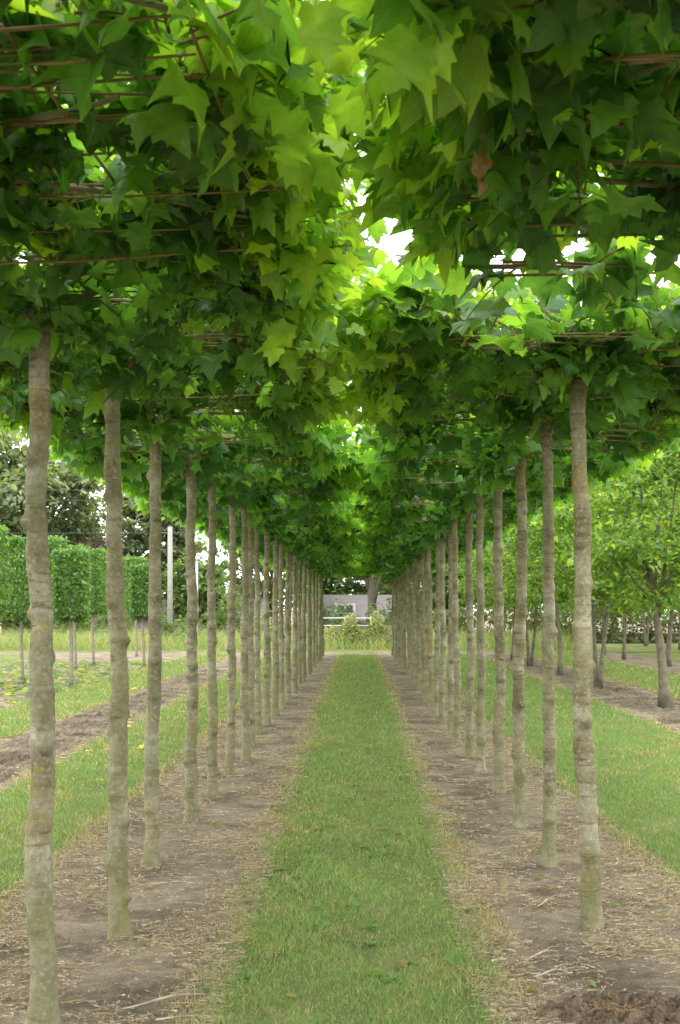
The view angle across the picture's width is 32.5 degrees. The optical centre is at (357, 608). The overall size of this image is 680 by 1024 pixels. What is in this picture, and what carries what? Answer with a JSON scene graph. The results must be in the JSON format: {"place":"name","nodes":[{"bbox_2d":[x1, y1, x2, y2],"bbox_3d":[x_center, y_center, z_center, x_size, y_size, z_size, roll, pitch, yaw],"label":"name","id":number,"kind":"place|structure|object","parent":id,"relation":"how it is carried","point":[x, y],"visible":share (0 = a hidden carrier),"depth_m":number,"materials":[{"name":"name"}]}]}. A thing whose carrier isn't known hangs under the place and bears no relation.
{"place":"outdoors","nodes":[
{"label":"outdoors","id":0,"kind":"place"},
{"bbox_2d":[0,621,573,650],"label":"tall grass","id":1,"kind":"structure","parent":0,"point":[60,641],"depth_m":42.40,"materials":[{"name":"green plant"}]},
{"bbox_2d":[0,613,679,1023],"bbox_3d":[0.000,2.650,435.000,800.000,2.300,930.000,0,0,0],"label":"ground","id":2,"kind":"structure","parent":0,"point":[80,933],"depth_m":6.40,"materials":[{"name":"soil"}]},
{"bbox_2d":[0,523,12,618],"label":"lime tree","id":3,"kind":"object","parent":2,"relation":"on","point":[4,560],"visible":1,"depth_m":22.13,"materials":[{"name":"green plant"}]},
{"bbox_2d":[2,534,29,680],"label":"lime tree","id":4,"kind":"object","parent":2,"relation":"on","point":[21,609],"visible":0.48,"depth_m":23.74,"materials":[{"name":"green plant"}]},
{"bbox_2d":[0,560,31,632],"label":"broadleaf tree","id":5,"kind":"object","parent":2,"relation":"on","point":[14,624],"visible":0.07,"depth_m":67.15,"materials":[{"name":"green plant"}]},
{"bbox_2d":[48,535,70,674],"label":"lime tree","id":6,"kind":"object","parent":2,"relation":"on","point":[60,542],"visible":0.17,"depth_m":25.74,"materials":[{"name":"green plant"}]},
{"bbox_2d":[0,427,131,631],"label":"broadleaf tree","id":7,"kind":"object","parent":2,"relation":"on","point":[76,522],"visible":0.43,"depth_m":73.88,"materials":[{"name":"green plant"}]},
{"bbox_2d":[49,547,92,685],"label":"lime tree","id":8,"kind":"object","parent":2,"relation":"on","point":[78,563],"visible":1,"depth_m":22.39,"materials":[{"name":"green plant"}]},
{"bbox_2d":[64,543,92,669],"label":"lime tree","id":9,"kind":"object","parent":2,"relation":"on","point":[79,546],"visible":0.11,"depth_m":28.11,"materials":[{"name":"green plant"}]},
{"bbox_2d":[27,612,132,633],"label":"bush","id":10,"kind":"object","parent":2,"relation":"on","point":[83,625],"visible":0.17,"depth_m":51.89,"materials":[{"name":"green plant"}]},
{"bbox_2d":[0,659,173,708],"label":"weeds","id":11,"kind":"object","parent":2,"relation":"on","point":[90,666],"visible":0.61,"depth_m":25.92,"materials":[{"name":"green plant"}]},
{"bbox_2d":[78,546,106,664],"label":"lime tree","id":12,"kind":"object","parent":2,"relation":"on","point":[97,607],"visible":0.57,"depth_m":30.47,"materials":[{"name":"green plant"}]},
{"bbox_2d":[70,538,128,631],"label":"broadleaf tree","id":13,"kind":"object","parent":2,"relation":"on","point":[95,544],"visible":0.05,"depth_m":68.83,"materials":[{"name":"green plant"}]},
{"bbox_2d":[0,669,226,781],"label":"furrow","id":14,"kind":"structure","parent":2,"relation":"on","point":[13,756],"depth_m":14.36,"materials":[{"name":"soil"}]},
{"bbox_2d":[0,652,227,742],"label":"grass strip","id":15,"kind":"object","parent":2,"relation":"on","point":[83,710],"depth_m":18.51,"materials":[{"name":"green plant"}]},
{"bbox_2d":[0,656,239,793],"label":"straw litter","id":16,"kind":"object","parent":2,"relation":"on","point":[89,736],"visible":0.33,"depth_m":13.61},
{"bbox_2d":[124,555,148,656],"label":"lime tree","id":17,"kind":"object","parent":2,"relation":"on","point":[136,560],"visible":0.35,"depth_m":35.81,"materials":[{"name":"green plant"}]},
{"bbox_2d":[127,563,148,666],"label":"lime tree","id":18,"kind":"object","parent":2,"relation":"on","point":[141,614],"visible":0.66,"depth_m":29.44,"materials":[{"name":"green plant"}]},
{"bbox_2d":[0,652,292,920],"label":"grass strip","id":19,"kind":"object","parent":2,"relation":"on","point":[21,864],"depth_m":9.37,"materials":[{"name":"green plant"}]},
{"bbox_2d":[96,492,207,627],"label":"broadleaf tree","id":20,"kind":"object","parent":2,"relation":"on","point":[136,541],"visible":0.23,"depth_m":72.78,"materials":[{"name":"green plant"}]},
{"bbox_2d":[144,608,186,644],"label":"bush","id":21,"kind":"object","parent":2,"relation":"on","point":[168,627],"visible":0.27,"depth_m":45.87,"materials":[{"name":"green plant"}]},
{"bbox_2d":[161,527,172,624],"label":"pole","id":22,"kind":"object","parent":2,"relation":"on","point":[170,585],"visible":0.71,"depth_m":49.91,"materials":[{"name":"concrete"}]},
{"bbox_2d":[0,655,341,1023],"bbox_3d":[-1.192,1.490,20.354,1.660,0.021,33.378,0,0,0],"label":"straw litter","id":23,"kind":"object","parent":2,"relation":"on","point":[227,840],"visible":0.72,"depth_m":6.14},
{"bbox_2d":[0,0,352,122],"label":"plane tree","id":24,"kind":"object","parent":2,"relation":"on","point":[109,50],"visible":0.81,"depth_m":2.43,"materials":[{"name":"green plant"}]},
{"bbox_2d":[10,409,357,823],"bbox_3d":[-1.166,-0.010,8.164,2.351,3.060,1.717,0,0,0],"label":"plane tree","id":25,"kind":"object","parent":2,"relation":"on","point":[71,448],"visible":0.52,"depth_m":8.12,"materials":[{"name":"green plant"}]},
{"bbox_2d":[0,374,368,867],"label":"plane tree","id":26,"kind":"object","parent":2,"relation":"on","point":[171,423],"visible":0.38,"depth_m":6.76,"materials":[{"name":"green plant"}]},
{"bbox_2d":[0,0,370,275],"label":"plane tree","id":27,"kind":"object","parent":2,"relation":"on","point":[173,135],"visible":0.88,"depth_m":2.89,"materials":[{"name":"green plant"}]},
{"bbox_2d":[0,155,390,1023],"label":"plane tree","id":28,"kind":"object","parent":2,"relation":"on","point":[280,295],"visible":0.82,"depth_m":4.12,"materials":[{"name":"green plant"}]},
{"bbox_2d":[126,585,269,632],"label":"bush","id":29,"kind":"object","parent":2,"relation":"on","point":[165,610],"depth_m":76.50,"materials":[{"name":"plant"}]},
{"bbox_2d":[161,553,240,632],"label":"broadleaf tree","id":30,"kind":"object","parent":2,"relation":"on","point":[180,592],"visible":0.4,"depth_m":67.26,"materials":[{"name":"green plant"}]},
{"bbox_2d":[0,264,412,940],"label":"plane tree","id":31,"kind":"object","parent":2,"relation":"on","point":[110,386],"visible":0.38,"depth_m":5.28,"materials":[{"name":"green plant"}]},
{"bbox_2d":[49,410,363,795],"bbox_3d":[-1.217,-0.046,9.279,2.554,3.131,1.780,0,0,0],"label":"plane tree","id":32,"kind":"object","parent":2,"relation":"on","point":[136,471],"visible":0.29,"depth_m":9.34,"materials":[{"name":"green plant"}]},
{"bbox_2d":[175,591,292,632],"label":"bush","id":33,"kind":"object","parent":2,"relation":"on","point":[219,618],"visible":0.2,"depth_m":55.83,"materials":[{"name":"green plant"}]},
{"bbox_2d":[74,436,396,775],"bbox_3d":[-1.054,-0.078,10.489,2.807,3.196,1.752,0,0,0],"label":"plane tree","id":34,"kind":"object","parent":2,"relation":"on","point":[243,500],"visible":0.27,"depth_m":10.46,"materials":[{"name":"green plant"}]},
{"bbox_2d":[126,494,347,746],"bbox_3d":[-1.296,-0.025,12.734,2.499,3.089,1.790,0,0,0],"label":"plane tree","id":35,"kind":"object","parent":2,"relation":"on","point":[173,512],"visible":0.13,"depth_m":12.67,"materials":[{"name":"green plant"}]},
{"bbox_2d":[125,478,360,761],"bbox_3d":[-1.154,-0.061,11.454,2.569,3.162,1.678,0,0,0],"label":"plane tree","id":36,"kind":"object","parent":2,"relation":"on","point":[261,504],"visible":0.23,"depth_m":11.41,"materials":[{"name":"green plant"}]},
{"bbox_2d":[161,498,358,733],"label":"plane tree","id":37,"kind":"object","parent":2,"relation":"on","point":[318,517],"visible":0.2,"depth_m":13.98,"materials":[{"name":"green plant"}]},
{"bbox_2d":[206,540,328,626],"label":"broadleaf tree","id":38,"kind":"object","parent":2,"relation":"on","point":[238,579],"visible":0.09,"depth_m":81.02,"materials":[{"name":"green plant"}]},
{"bbox_2d":[178,498,364,725],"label":"plane tree","id":39,"kind":"object","parent":2,"relation":"on","point":[267,667],"visible":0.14,"depth_m":14.92,"materials":[{"name":"green plant"}]},
{"bbox_2d":[195,518,358,715],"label":"plane tree","id":40,"kind":"object","parent":2,"relation":"on","point":[288,537],"visible":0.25,"depth_m":16.26,"materials":[{"name":"green plant"}]},
{"bbox_2d":[195,528,364,702],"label":"plane tree","id":41,"kind":"object","parent":2,"relation":"on","point":[300,546],"visible":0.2,"depth_m":18.42,"materials":[{"name":"green plant"}]},
{"bbox_2d":[216,526,358,708],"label":"plane tree","id":42,"kind":"object","parent":2,"relation":"on","point":[341,537],"visible":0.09,"depth_m":17.33,"materials":[{"name":"green plant"}]},
{"bbox_2d":[220,539,358,697],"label":"plane tree","id":43,"kind":"object","parent":2,"relation":"on","point":[290,583],"visible":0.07,"depth_m":19.59,"materials":[{"name":"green plant"}]},
{"bbox_2d":[237,543,354,692],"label":"plane tree","id":44,"kind":"object","parent":2,"relation":"on","point":[294,659],"visible":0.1,"depth_m":20.55,"materials":[{"name":"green plant"}]},
{"bbox_2d":[236,548,361,684],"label":"plane tree","id":45,"kind":"object","parent":2,"relation":"on","point":[350,553],"visible":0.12,"depth_m":22.86,"materials":[{"name":"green plant"}]},
{"bbox_2d":[259,545,352,688],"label":"plane tree","id":46,"kind":"object","parent":2,"relation":"on","point":[331,549],"visible":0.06,"depth_m":21.65,"materials":[{"name":"green plant"}]},
{"bbox_2d":[259,553,360,680],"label":"plane tree","id":47,"kind":"object","parent":2,"relation":"on","point":[312,561],"visible":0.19,"depth_m":24.08,"materials":[{"name":"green plant"}]},
{"bbox_2d":[259,555,369,674],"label":"plane tree","id":48,"kind":"object","parent":2,"relation":"on","point":[309,568],"visible":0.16,"depth_m":26.37,"materials":[{"name":"green plant"}]},
{"bbox_2d":[271,566,357,662],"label":"plane tree","id":49,"kind":"object","parent":2,"relation":"on","point":[316,626],"visible":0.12,"depth_m":32.13,"materials":[{"name":"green plant"}]},
{"bbox_2d":[269,561,360,666],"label":"plane tree","id":50,"kind":"object","parent":2,"relation":"on","point":[317,571],"visible":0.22,"depth_m":29.86,"materials":[{"name":"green plant"}]},
{"bbox_2d":[283,568,357,660],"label":"plane tree","id":51,"kind":"object","parent":2,"relation":"on","point":[319,617],"visible":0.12,"depth_m":33.30,"materials":[{"name":"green plant"}]},
{"bbox_2d":[306,579,343,631],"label":"bush","id":52,"kind":"object","parent":2,"relation":"on","point":[329,621],"visible":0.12,"depth_m":57.94,"materials":[{"name":"green plant"}]},
{"bbox_2d":[282,572,385,595],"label":"broadleaf tree","id":53,"kind":"object","parent":2,"relation":"on","point":[357,587],"visible":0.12,"depth_m":89.64,"materials":[{"name":"green plant"}]},
{"bbox_2d":[0,695,674,1023],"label":"fallen leaves","id":54,"kind":"object","parent":2,"relation":"on","point":[403,962],"visible":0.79,"depth_m":6.37,"materials":[{"name":"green plant"}]},
{"bbox_2d":[301,595,391,631],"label":"house","id":55,"kind":"structure","parent":2,"relation":"on","point":[359,604],"depth_m":84.51,"materials":[{"name":"grey paint"}]},
{"bbox_2d":[324,612,376,648],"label":"bush","id":56,"kind":"object","parent":2,"relation":"on","point":[344,627],"visible":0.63,"depth_m":43.24,"materials":[{"name":"green plant"}]},
{"bbox_2d":[323,574,406,622],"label":"broadleaf tree","id":57,"kind":"object","parent":2,"relation":"on","point":[372,589],"visible":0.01,"depth_m":59.77,"materials":[{"name":"green plant"}]},
{"bbox_2d":[351,610,406,648],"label":"bush","id":58,"kind":"object","parent":2,"relation":"on","point":[374,625],"visible":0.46,"depth_m":43.53,"materials":[{"name":"green plant"}]},
{"bbox_2d":[354,569,434,659],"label":"plane tree","id":59,"kind":"object","parent":2,"relation":"on","point":[396,607],"visible":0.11,"depth_m":33.85,"materials":[{"name":"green plant"}]},
{"bbox_2d":[363,582,432,632],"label":"bush","id":60,"kind":"object","parent":2,"relation":"on","point":[382,613],"visible":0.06,"depth_m":56.97,"materials":[{"name":"green plant"}]},
{"bbox_2d":[351,559,447,670],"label":"plane tree","id":61,"kind":"object","parent":2,"relation":"on","point":[369,564],"visible":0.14,"depth_m":27.95,"materials":[{"name":"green plant"}]},
{"bbox_2d":[356,566,447,663],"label":"plane tree","id":62,"kind":"object","parent":2,"relation":"on","point":[392,573],"visible":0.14,"depth_m":31.56,"materials":[{"name":"green plant"}]},
{"bbox_2d":[358,563,446,664],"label":"plane tree","id":63,"kind":"object","parent":2,"relation":"on","point":[382,568],"visible":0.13,"depth_m":30.40,"materials":[{"name":"green plant"}]},
{"bbox_2d":[355,556,462,673],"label":"plane tree","id":64,"kind":"object","parent":2,"relation":"on","point":[401,566],"visible":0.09,"depth_m":26.81,"materials":[{"name":"green plant"}]},
{"bbox_2d":[343,550,475,682],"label":"plane tree","id":65,"kind":"object","parent":2,"relation":"on","point":[365,554],"visible":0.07,"depth_m":23.30,"materials":[{"name":"green plant"}]},
{"bbox_2d":[361,550,464,686],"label":"plane tree","id":66,"kind":"object","parent":2,"relation":"on","point":[414,626],"visible":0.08,"depth_m":22.21,"materials":[{"name":"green plant"}]},
{"bbox_2d":[361,554,465,676],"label":"plane tree","id":67,"kind":"object","parent":2,"relation":"on","point":[366,559],"visible":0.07,"depth_m":25.60,"materials":[{"name":"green plant"}]},
{"bbox_2d":[362,553,465,679],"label":"plane tree","id":68,"kind":"object","parent":2,"relation":"on","point":[388,557],"visible":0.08,"depth_m":24.45,"materials":[{"name":"green plant"}]},
{"bbox_2d":[345,522,489,706],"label":"plane tree","id":69,"kind":"object","parent":2,"relation":"on","point":[417,544],"visible":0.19,"depth_m":17.68,"materials":[{"name":"green plant"}]},
{"bbox_2d":[346,541,491,690],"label":"plane tree","id":70,"kind":"object","parent":2,"relation":"on","point":[404,554],"visible":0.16,"depth_m":21.11,"materials":[{"name":"green plant"}]},
{"bbox_2d":[352,540,492,695],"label":"plane tree","id":71,"kind":"object","parent":2,"relation":"on","point":[385,544],"visible":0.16,"depth_m":19.95,"materials":[{"name":"green plant"}]},
{"bbox_2d":[166,0,679,167],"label":"plane tree","id":72,"kind":"object","parent":2,"relation":"on","point":[462,74],"visible":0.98,"depth_m":2.29,"materials":[{"name":"green plant"}]},
{"bbox_2d":[375,561,474,632],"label":"broadleaf tree","id":73,"kind":"object","parent":2,"relation":"on","point":[388,583],"visible":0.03,"depth_m":64.12,"materials":[{"name":"green plant"}]},
{"bbox_2d":[370,538,490,701],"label":"plane tree","id":74,"kind":"object","parent":2,"relation":"on","point":[389,541],"visible":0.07,"depth_m":18.70,"materials":[{"name":"green plant"}]},
{"bbox_2d":[352,522,516,714],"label":"plane tree","id":75,"kind":"object","parent":2,"relation":"on","point":[437,641],"visible":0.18,"depth_m":16.47,"materials":[{"name":"green plant"}]},
{"bbox_2d":[352,514,542,723],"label":"plane tree","id":76,"kind":"object","parent":2,"relation":"on","point":[429,536],"visible":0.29,"depth_m":15.17,"materials":[{"name":"green plant"}]},
{"bbox_2d":[349,502,553,732],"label":"plane tree","id":77,"kind":"object","parent":2,"relation":"on","point":[409,517],"visible":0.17,"depth_m":14.05,"materials":[{"name":"green plant"}]},
{"bbox_2d":[350,491,561,742],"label":"plane tree","id":78,"kind":"object","parent":2,"relation":"on","point":[437,517],"visible":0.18,"depth_m":12.96,"materials":[{"name":"green plant"}]},
{"bbox_2d":[347,486,592,757],"bbox_3d":[1.091,0.013,11.706,2.414,3.013,1.631,0,0,0],"label":"plane tree","id":79,"kind":"object","parent":2,"relation":"on","point":[451,513],"visible":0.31,"depth_m":11.72,"materials":[{"name":"green plant"}]},
{"bbox_2d":[337,460,626,772],"bbox_3d":[1.117,-0.041,10.717,2.594,3.122,1.835,0,0,0],"label":"plane tree","id":80,"kind":"object","parent":2,"relation":"on","point":[466,499],"visible":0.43,"depth_m":10.63,"materials":[{"name":"green plant"}]},
{"bbox_2d":[445,544,529,619],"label":"orchard tree","id":81,"kind":"object","parent":2,"relation":"on","point":[463,588],"visible":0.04,"depth_m":37.12,"materials":[{"name":"green plant"}]},
{"bbox_2d":[308,24,679,335],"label":"plane tree","id":82,"kind":"object","parent":2,"relation":"on","point":[527,192],"visible":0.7,"depth_m":3.18,"materials":[{"name":"green plant"}]},
{"bbox_2d":[308,254,679,932],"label":"plane tree","id":83,"kind":"object","parent":2,"relation":"on","point":[622,352],"visible":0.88,"depth_m":5.30,"materials":[{"name":"green plant"}]},
{"bbox_2d":[326,309,679,867],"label":"plane tree","id":84,"kind":"object","parent":2,"relation":"on","point":[511,416],"visible":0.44,"depth_m":6.76,"materials":[{"name":"green plant"}]},
{"bbox_2d":[353,439,663,794],"bbox_3d":[1.238,-0.033,9.386,2.560,3.106,1.790,0,0,0],"label":"plane tree","id":85,"kind":"object","parent":2,"relation":"on","point":[378,467],"visible":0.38,"depth_m":9.38,"materials":[{"name":"green plant"}]},
{"bbox_2d":[342,413,679,827],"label":"plane tree","id":86,"kind":"object","parent":2,"relation":"on","point":[495,456],"visible":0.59,"depth_m":7.98,"materials":[{"name":"green plant"}]},
{"bbox_2d":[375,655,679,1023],"bbox_3d":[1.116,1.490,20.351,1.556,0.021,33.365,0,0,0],"label":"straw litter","id":87,"kind":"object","parent":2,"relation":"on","point":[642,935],"visible":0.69,"depth_m":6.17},
{"bbox_2d":[432,603,678,643],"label":"hedge","id":88,"kind":"object","parent":2,"relation":"on","point":[615,637],"visible":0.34,"depth_m":49.65,"materials":[{"name":"green plant"}]},
{"bbox_2d":[433,653,679,906],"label":"grass strip","id":89,"kind":"object","parent":2,"relation":"on","point":[599,784],"depth_m":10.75,"materials":[{"name":"green plant"}]},
{"bbox_2d":[490,480,679,688],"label":"orchard tree","id":90,"kind":"object","parent":2,"relation":"on","point":[605,583],"visible":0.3,"depth_m":21.54,"materials":[{"name":"green plant"}]},
{"bbox_2d":[490,654,679,723],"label":"furrow","id":91,"kind":"structure","parent":2,"relation":"on","point":[633,697],"depth_m":19.80,"materials":[{"name":"soil"}]},
{"bbox_2d":[458,536,573,659],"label":"orchard tree","id":92,"kind":"object","parent":91,"relation":"on","point":[491,604],"visible":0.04,"depth_m":33.32,"materials":[{"name":"green plant"}]},
{"bbox_2d":[459,527,574,666],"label":"orchard tree","id":93,"kind":"object","parent":91,"relation":"on","point":[488,565],"visible":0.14,"depth_m":29.68,"materials":[{"name":"green plant"}]},
{"bbox_2d":[473,487,635,675],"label":"orchard tree","id":94,"kind":"object","parent":91,"relation":"on","point":[512,572],"visible":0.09,"depth_m":25.76,"materials":[{"name":"green plant"}]},
{"bbox_2d":[511,658,679,730],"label":"straw litter","id":95,"kind":"object","parent":2,"relation":"on","point":[653,692],"visible":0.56,"depth_m":18.61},
{"bbox_2d":[524,650,679,699],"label":"grass strip","id":96,"kind":"object","parent":2,"relation":"on","point":[631,677],"depth_m":25.57,"materials":[{"name":"green plant"}]},
{"bbox_2d":[527,989,679,1023],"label":"soil heap","id":97,"kind":"object","parent":2,"relation":"on","point":[568,1009],"visible":0.89,"depth_m":4.28,"materials":[{"name":"brown soil"}]},
{"bbox_2d":[553,443,679,708],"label":"orchard tree","id":98,"kind":"object","parent":2,"relation":"on","point":[633,554],"visible":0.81,"depth_m":16.95,"materials":[{"name":"green plant"}]},
{"bbox_2d":[592,527,665,659],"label":"orchard tree","id":99,"kind":"object","parent":2,"relation":"on","point":[624,657],"visible":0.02,"depth_m":33.92,"materials":[{"name":"green plant"}]},
{"bbox_2d":[617,510,679,666],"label":"orchard tree","id":100,"kind":"object","parent":2,"relation":"on","point":[669,644],"visible":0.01,"depth_m":29.89,"materials":[{"name":"green plant"}]},
{"bbox_2d":[0,643,679,651],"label":"meadow","id":101,"kind":"structure","parent":0,"point":[631,647],"depth_m":41.31,"materials":[{"name":"green plant"}]},
{"bbox_2d":[0,0,679,612],"label":"sky","id":102,"kind":"structure","parent":0,"point":[394,244],"materials":[{"name":"white"}]},
{"bbox_2d":[141,653,544,1023],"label":"grass path","id":103,"kind":"structure","parent":0,"point":[414,951],"depth_m":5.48,"materials":[{"name":"green plant"}]},
{"bbox_2d":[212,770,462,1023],"bbox_3d":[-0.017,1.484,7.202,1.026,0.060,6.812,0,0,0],"label":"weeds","id":104,"kind":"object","parent":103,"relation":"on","point":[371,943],"visible":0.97,"depth_m":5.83,"materials":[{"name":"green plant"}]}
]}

